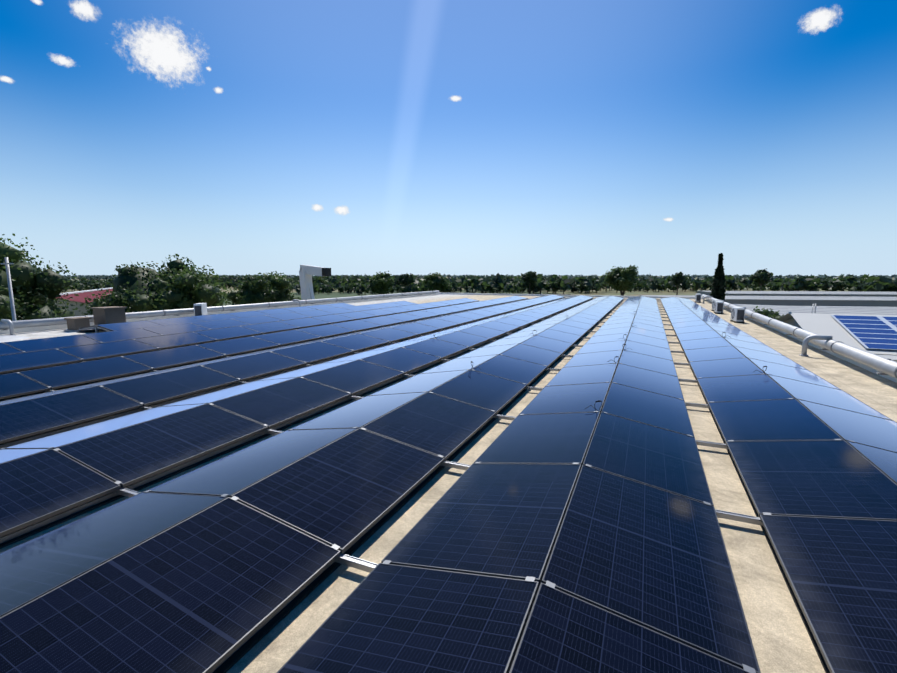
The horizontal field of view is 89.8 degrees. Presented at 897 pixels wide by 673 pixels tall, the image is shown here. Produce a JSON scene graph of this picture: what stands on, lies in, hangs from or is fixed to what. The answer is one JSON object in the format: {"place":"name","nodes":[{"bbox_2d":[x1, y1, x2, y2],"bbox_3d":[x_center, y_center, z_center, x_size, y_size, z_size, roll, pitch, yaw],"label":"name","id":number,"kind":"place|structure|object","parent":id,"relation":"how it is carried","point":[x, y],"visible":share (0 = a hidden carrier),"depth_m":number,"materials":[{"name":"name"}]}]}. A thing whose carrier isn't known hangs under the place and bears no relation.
{"place":"outdoors","nodes":[
{"label":"outdoors","id":0,"kind":"place"},
{"bbox_2d":[54,287,112,315],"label":"roof","id":1,"kind":"structure","parent":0,"point":[79,299],"depth_m":40.58,"materials":[{"name":"red paint"}]},
{"bbox_2d":[0,294,896,672],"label":"building roof","id":2,"kind":"structure","parent":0,"point":[780,636],"depth_m":3.64,"materials":[{"name":"beige concrete"}]},
{"bbox_2d":[0,335,29,341],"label":"roof drain dome","id":3,"kind":"structure","parent":2,"relation":"on","point":[4,338],"depth_m":13.78,"materials":[{"name":"white plastic"}]},
{"bbox_2d":[64,317,91,331],"bbox_3d":[-13.215,-0.443,16.087,0.660,0.460,0.610,3,8,24],"label":"roof chimney","id":4,"kind":"object","parent":2,"relation":"on","point":[74,324],"visible":0.81,"depth_m":15.91,"materials":[{"name":"grey concrete"}]},
{"bbox_2d":[90,306,126,324],"bbox_3d":[-12.862,-0.733,17.104,0.910,0.760,0.860,3,8,24],"label":"roof chimney","id":5,"kind":"object","parent":2,"relation":"on","point":[109,315],"visible":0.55,"depth_m":16.86,"materials":[{"name":"grey concrete"}]},
{"bbox_2d":[193,303,206,315],"bbox_3d":[-11.351,-1.162,20.581,0.400,0.684,1.067,-2,8,-14],"label":"ac unit","id":6,"kind":"object","parent":2,"relation":"on","point":[200,309],"visible":0.71,"depth_m":20.29,"materials":[{"name":"white paint"}]},
{"bbox_2d":[76,304,325,332],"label":"mounting brackets","id":7,"kind":"object","parent":2,"relation":"on","point":[95,330],"visible":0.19,"depth_m":15.48,"materials":[{"name":"metal"}]},
{"bbox_2d":[80,303,354,330],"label":"solar panels","id":8,"kind":"object","parent":7,"relation":"on","point":[149,323],"visible":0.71,"depth_m":18.48,"materials":[{"name":"blue glass"}]},
{"bbox_2d":[0,290,438,334],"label":"kerb","id":9,"kind":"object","parent":2,"relation":"on","point":[7,324],"visible":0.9,"depth_m":20.81,"materials":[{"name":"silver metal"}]},
{"bbox_2d":[0,300,478,374],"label":"mounting brackets","id":10,"kind":"object","parent":2,"relation":"on","point":[214,341],"visible":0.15,"depth_m":12.91,"materials":[{"name":"metal"}]},
{"bbox_2d":[0,298,477,373],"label":"solar panels","id":11,"kind":"object","parent":10,"relation":"on","point":[28,360],"visible":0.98,"depth_m":12.19,"materials":[{"name":"blue glass"}]},
{"bbox_2d":[0,299,524,401],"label":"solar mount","id":12,"kind":"object","parent":2,"relation":"on","point":[202,361],"visible":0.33,"depth_m":9.69,"materials":[{"name":"metal"}]},
{"bbox_2d":[0,296,527,398],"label":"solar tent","id":13,"kind":"object","parent":12,"relation":"on","point":[14,384],"visible":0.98,"depth_m":9.92,"materials":[{"name":"blue glass"}]},
{"bbox_2d":[0,295,565,448],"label":"mounting rails","id":14,"kind":"object","parent":2,"relation":"on","point":[48,433],"visible":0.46,"depth_m":7.17,"materials":[{"name":"metal"}]},
{"bbox_2d":[0,295,563,443],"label":"solar panels","id":15,"kind":"object","parent":14,"relation":"on","point":[24,417],"visible":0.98,"depth_m":7.61,"materials":[{"name":"blue glass"}]},
{"bbox_2d":[0,298,592,548],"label":"mounting rails","id":16,"kind":"object","parent":2,"relation":"on","point":[131,490],"visible":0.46,"depth_m":4.64,"materials":[{"name":"metal"}]},
{"bbox_2d":[0,295,593,536],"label":"solar panels","id":17,"kind":"object","parent":16,"relation":"on","point":[39,481],"visible":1,"depth_m":5.23,"materials":[{"name":"blue glass"}]},
{"bbox_2d":[299,265,330,299],"bbox_3d":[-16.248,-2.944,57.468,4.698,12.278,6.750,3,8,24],"label":"ventilation duct","id":18,"kind":"object","parent":2,"relation":"on","point":[306,272],"visible":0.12,"depth_m":56.09,"materials":[{"name":"silver metal"}]},
{"bbox_2d":[143,297,626,672],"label":"mounting rails","id":19,"kind":"object","parent":2,"relation":"on","point":[256,637],"visible":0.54,"depth_m":3.22,"materials":[{"name":"metal"}]},
{"bbox_2d":[0,296,623,672],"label":"solar panels","id":20,"kind":"object","parent":19,"relation":"on","point":[193,571],"visible":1,"depth_m":3.09,"materials":[{"name":"glass"}]},
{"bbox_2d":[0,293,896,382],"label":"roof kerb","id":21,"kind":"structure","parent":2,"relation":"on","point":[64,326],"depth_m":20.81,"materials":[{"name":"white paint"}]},
{"bbox_2d":[376,298,762,672],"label":"mounting rails","id":22,"kind":"object","parent":2,"relation":"on","point":[736,517],"visible":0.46,"depth_m":3.62,"materials":[{"name":"metal"}]},
{"bbox_2d":[277,296,760,672],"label":"solar panels","id":23,"kind":"object","parent":22,"relation":"on","point":[619,543],"visible":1,"depth_m":2.81,"materials":[{"name":"glass"}]},
{"bbox_2d":[413,313,766,413],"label":"pv cable loops","id":24,"kind":"object","parent":23,"relation":"on","point":[609,360],"visible":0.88,"depth_m":8.04,"materials":[{"name":"black rubber"}]},
{"bbox_2d":[695,294,700,302],"bbox_3d":[18.169,-2.787,32.770,0.366,0.622,0.982,3,8,24],"label":"ac unit","id":25,"kind":"object","parent":2,"relation":"on","point":[697,298],"visible":1,"depth_m":32.54,"materials":[{"name":"white paint"}]},
{"bbox_2d":[711,300,722,310],"bbox_3d":[14.725,-1.682,24.637,0.366,0.622,0.982,2,8,15],"label":"ac unit","id":26,"kind":"object","parent":2,"relation":"on","point":[713,305],"visible":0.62,"depth_m":24.83,"materials":[{"name":"white paint"}]},
{"bbox_2d":[714,301,723,313],"bbox_3d":[13.971,-1.491,23.233,0.366,0.622,0.982,3,8,24],"label":"ac unit","id":27,"kind":"object","parent":2,"relation":"on","point":[719,306],"visible":1,"depth_m":23.01,"materials":[{"name":"white paint"}]},
{"bbox_2d":[730,307,744,323],"bbox_3d":[12.133,-0.894,18.838,0.366,0.622,0.982,3,8,18],"label":"ac unit","id":28,"kind":"object","parent":2,"relation":"on","point":[737,314],"visible":1,"depth_m":18.62,"materials":[{"name":"white paint"}]},
{"bbox_2d":[661,302,890,672],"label":"mounting rails","id":29,"kind":"object","parent":2,"relation":"on","point":[818,651],"visible":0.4,"depth_m":3.26,"materials":[{"name":"metal"}]},
{"bbox_2d":[660,297,896,672],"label":"solar panels","id":30,"kind":"object","parent":29,"relation":"on","point":[821,495],"visible":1,"depth_m":3.92,"materials":[{"name":"glass"}]},
{"bbox_2d":[702,294,896,377],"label":"pipe","id":31,"kind":"object","parent":2,"relation":"on","point":[886,366],"visible":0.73,"depth_m":10.73,"materials":[{"name":"silver metal"}]},
{"bbox_2d":[0,0,896,275],"label":"sky","id":32,"kind":"structure","parent":0,"point":[232,137],"materials":[{"name":"blue"}]},
{"bbox_2d":[62,276,894,306],"bbox_3d":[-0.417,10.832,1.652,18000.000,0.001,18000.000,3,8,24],"label":"ground","id":33,"kind":"structure","parent":0,"point":[336,294],"depth_m":289.90,"materials":[{"name":"green plant"}]},
{"bbox_2d":[1,257,16,320],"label":"utility pole","id":34,"kind":"object","parent":33,"relation":"on","point":[6,264],"visible":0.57,"depth_m":21.36,"materials":[{"name":"grey metal"}]},
{"bbox_2d":[0,233,83,321],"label":"tree","id":35,"kind":"object","parent":33,"relation":"on","point":[37,291],"visible":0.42,"depth_m":25.28,"materials":[{"name":"green plant"}]},
{"bbox_2d":[82,254,228,315],"bbox_3d":[-23.656,-0.434,37.267,11.329,12.771,9.177,3,8,24],"label":"tree","id":36,"kind":"object","parent":33,"relation":"on","point":[177,284],"visible":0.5,"depth_m":35.30,"materials":[{"name":"green plant"}]},
{"bbox_2d":[222,271,301,304],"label":"tree","id":37,"kind":"object","parent":33,"relation":"on","point":[265,288],"visible":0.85,"depth_m":67.63,"materials":[{"name":"green plant"}]},
{"bbox_2d":[65,279,486,294],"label":"treeline","id":38,"kind":"object","parent":33,"relation":"on","point":[359,288],"visible":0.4,"depth_m":286.21,"materials":[{"name":"green plant"}]},
{"bbox_2d":[366,271,394,294],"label":"tree","id":39,"kind":"object","parent":33,"relation":"on","point":[381,283],"visible":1,"depth_m":145.10,"materials":[{"name":"green plant"}]},
{"bbox_2d":[396,273,414,287],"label":"tree","id":40,"kind":"object","parent":33,"relation":"on","point":[406,279],"visible":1,"depth_m":235.10,"materials":[{"name":"green plant"}]},
{"bbox_2d":[422,272,451,292],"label":"tree","id":41,"kind":"object","parent":33,"relation":"on","point":[435,281],"visible":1,"depth_m":166.42,"materials":[{"name":"green plant"}]},
{"bbox_2d":[62,273,896,277],"bbox_3d":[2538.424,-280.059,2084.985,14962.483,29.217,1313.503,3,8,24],"label":"horizon treeline","id":42,"kind":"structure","parent":33,"relation":"on","point":[799,275],"depth_m":2605.05,"materials":[{"name":"green plant"}]},
{"bbox_2d":[64,274,896,279],"bbox_3d":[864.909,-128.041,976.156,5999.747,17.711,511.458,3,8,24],"label":"treeline","id":43,"kind":"object","parent":33,"relation":"on","point":[700,276],"visible":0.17,"depth_m":1140.33,"materials":[{"name":"green plant"}]},
{"bbox_2d":[67,275,896,282],"bbox_3d":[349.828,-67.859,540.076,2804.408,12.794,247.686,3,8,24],"label":"treeline","id":44,"kind":"object","parent":33,"relation":"on","point":[110,277],"visible":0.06,"depth_m":781.59,"materials":[{"name":"green plant"}]},
{"bbox_2d":[78,273,896,293],"bbox_3d":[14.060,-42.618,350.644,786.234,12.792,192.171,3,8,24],"label":"treeline","id":45,"kind":"object","parent":33,"relation":"on","point":[512,284],"visible":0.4,"depth_m":279.59,"materials":[{"name":"green plant"}]},
{"bbox_2d":[521,271,537,293],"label":"tree","id":46,"kind":"object","parent":33,"relation":"on","point":[529,277],"visible":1,"depth_m":251.48,"materials":[{"name":"green plant"}]},
{"bbox_2d":[603,265,638,295],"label":"tree","id":47,"kind":"object","parent":33,"relation":"on","point":[622,279],"visible":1,"depth_m":114.20,"materials":[{"name":"green plant"}]},
{"bbox_2d":[671,272,685,294],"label":"tree","id":48,"kind":"object","parent":33,"relation":"on","point":[677,279],"visible":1,"depth_m":211.25,"materials":[{"name":"green plant"}]},
{"bbox_2d":[709,253,725,300],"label":"cypress tree","id":49,"kind":"object","parent":33,"relation":"on","point":[718,291],"visible":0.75,"depth_m":84.71,"materials":[{"name":"green plant"}]},
{"bbox_2d":[749,268,772,290],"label":"tree","id":50,"kind":"object","parent":33,"relation":"on","point":[761,277],"visible":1,"depth_m":242.90,"materials":[{"name":"green plant"}]},
{"bbox_2d":[753,306,779,315],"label":"bush","id":51,"kind":"object","parent":33,"relation":"on","point":[764,312],"visible":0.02,"depth_m":40.52,"materials":[{"name":"green plant"}]},
{"bbox_2d":[639,295,896,306],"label":"industrial shed","id":52,"kind":"object","parent":33,"relation":"on","point":[828,301],"visible":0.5,"depth_m":125.13,"materials":[{"name":"grey metal"}]},
{"bbox_2d":[767,312,783,319],"bbox_3d":[27.641,1.786,38.940,3.494,7.903,3.539,3,8,24],"label":"bush","id":53,"kind":"object","parent":33,"relation":"on","point":[773,316],"visible":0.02,"depth_m":38.07,"materials":[{"name":"green plant"}]},
{"bbox_2d":[697,291,896,296],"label":"industrial shed","id":54,"kind":"object","parent":33,"relation":"on","point":[808,293],"visible":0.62,"depth_m":161.43,"materials":[{"name":"grey metal"}]},
{"bbox_2d":[811,303,815,312],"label":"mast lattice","id":55,"kind":"object","parent":33,"relation":"on","point":[814,309],"visible":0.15,"depth_m":60.56,"materials":[{"name":"grey metal"}]},
{"bbox_2d":[733,304,896,315],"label":"roof","id":56,"kind":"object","parent":33,"relation":"on","point":[782,310],"visible":0.06,"depth_m":67.92,"materials":[{"name":"grey metal"}]},
{"bbox_2d":[777,311,896,361],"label":"hall roof","id":57,"kind":"object","parent":33,"relation":"on","point":[875,334],"visible":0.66,"depth_m":22.14,"materials":[{"name":"white paint"}]},
{"bbox_2d":[809,306,896,309],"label":"industrial shed","id":58,"kind":"object","parent":33,"relation":"on","point":[869,307],"depth_m":94.03,"materials":[{"name":"grey metal"}]},
{"bbox_3d":[-7.489,-0.726,18.765,2.563,0.301,23.804,3,8,24],"label":"solar panel mount","id":59,"kind":"object","parent":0,"visible":0},
{"bbox_2d":[0,301,415,355],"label":"solar panels","id":60,"kind":"object","parent":59,"relation":"on","point":[16,347],"visible":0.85,"depth_m":14.27,"materials":[{"name":"blue glass"}]}
]}

